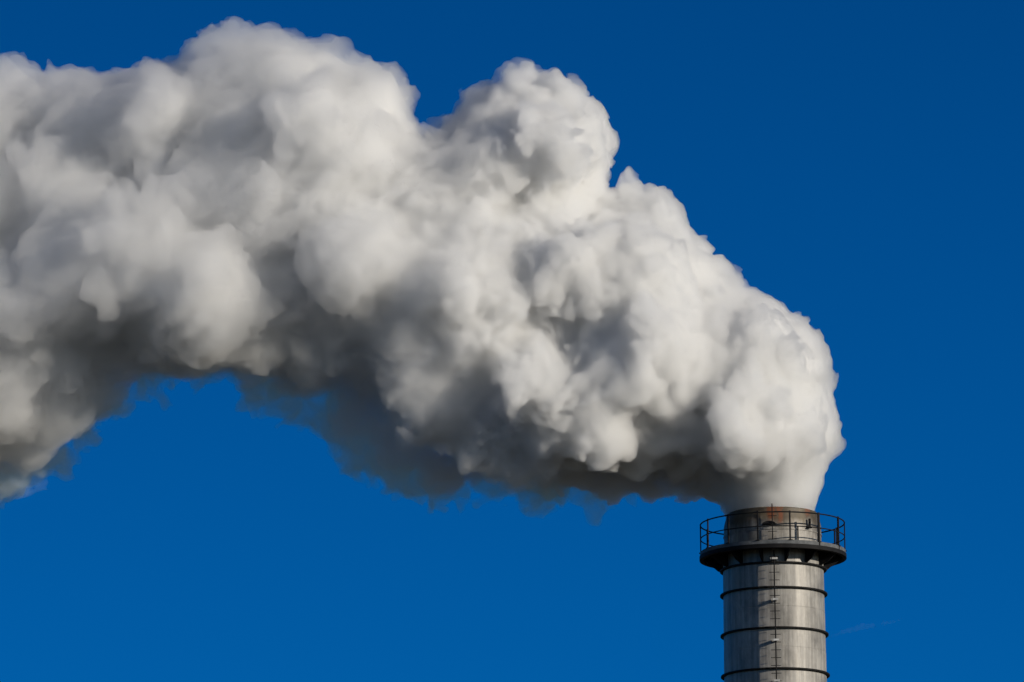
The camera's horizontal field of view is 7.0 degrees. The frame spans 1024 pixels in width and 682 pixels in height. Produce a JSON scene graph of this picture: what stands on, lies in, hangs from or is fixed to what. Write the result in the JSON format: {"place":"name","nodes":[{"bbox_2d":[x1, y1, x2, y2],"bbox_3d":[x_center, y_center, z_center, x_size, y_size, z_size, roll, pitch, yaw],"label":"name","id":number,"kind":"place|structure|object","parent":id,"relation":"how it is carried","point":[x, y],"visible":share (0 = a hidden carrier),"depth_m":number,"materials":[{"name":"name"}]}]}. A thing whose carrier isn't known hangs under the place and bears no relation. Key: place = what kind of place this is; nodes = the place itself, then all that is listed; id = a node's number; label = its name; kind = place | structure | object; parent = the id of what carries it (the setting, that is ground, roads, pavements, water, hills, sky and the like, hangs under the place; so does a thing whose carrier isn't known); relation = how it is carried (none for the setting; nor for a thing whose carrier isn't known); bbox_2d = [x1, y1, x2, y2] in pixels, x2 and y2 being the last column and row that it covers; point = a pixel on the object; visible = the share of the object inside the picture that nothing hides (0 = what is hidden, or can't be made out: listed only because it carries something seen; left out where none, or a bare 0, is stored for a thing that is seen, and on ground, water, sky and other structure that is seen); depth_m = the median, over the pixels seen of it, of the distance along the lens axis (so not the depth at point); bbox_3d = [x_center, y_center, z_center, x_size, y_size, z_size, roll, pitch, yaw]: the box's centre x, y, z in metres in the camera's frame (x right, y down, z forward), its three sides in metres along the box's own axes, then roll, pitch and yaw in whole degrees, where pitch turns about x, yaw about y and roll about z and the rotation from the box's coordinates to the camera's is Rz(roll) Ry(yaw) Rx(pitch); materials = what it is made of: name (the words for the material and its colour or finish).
{"place":"outdoors","nodes":[
{"label":"outdoors","id":0,"kind":"place"},
{"bbox_2d":[0,0,1023,681],"label":"sky","id":1,"kind":"structure","parent":0,"point":[340,340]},
{"label":"ground","id":2,"kind":"structure","parent":0,"visible":0},
{"bbox_2d":[699,504,846,681],"bbox_3d":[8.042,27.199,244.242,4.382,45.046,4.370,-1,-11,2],"label":"factory chimney","id":3,"kind":"object","parent":2,"relation":"on","point":[772,565],"visible":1,"depth_m":246.87,"materials":[{"name":"metal"}]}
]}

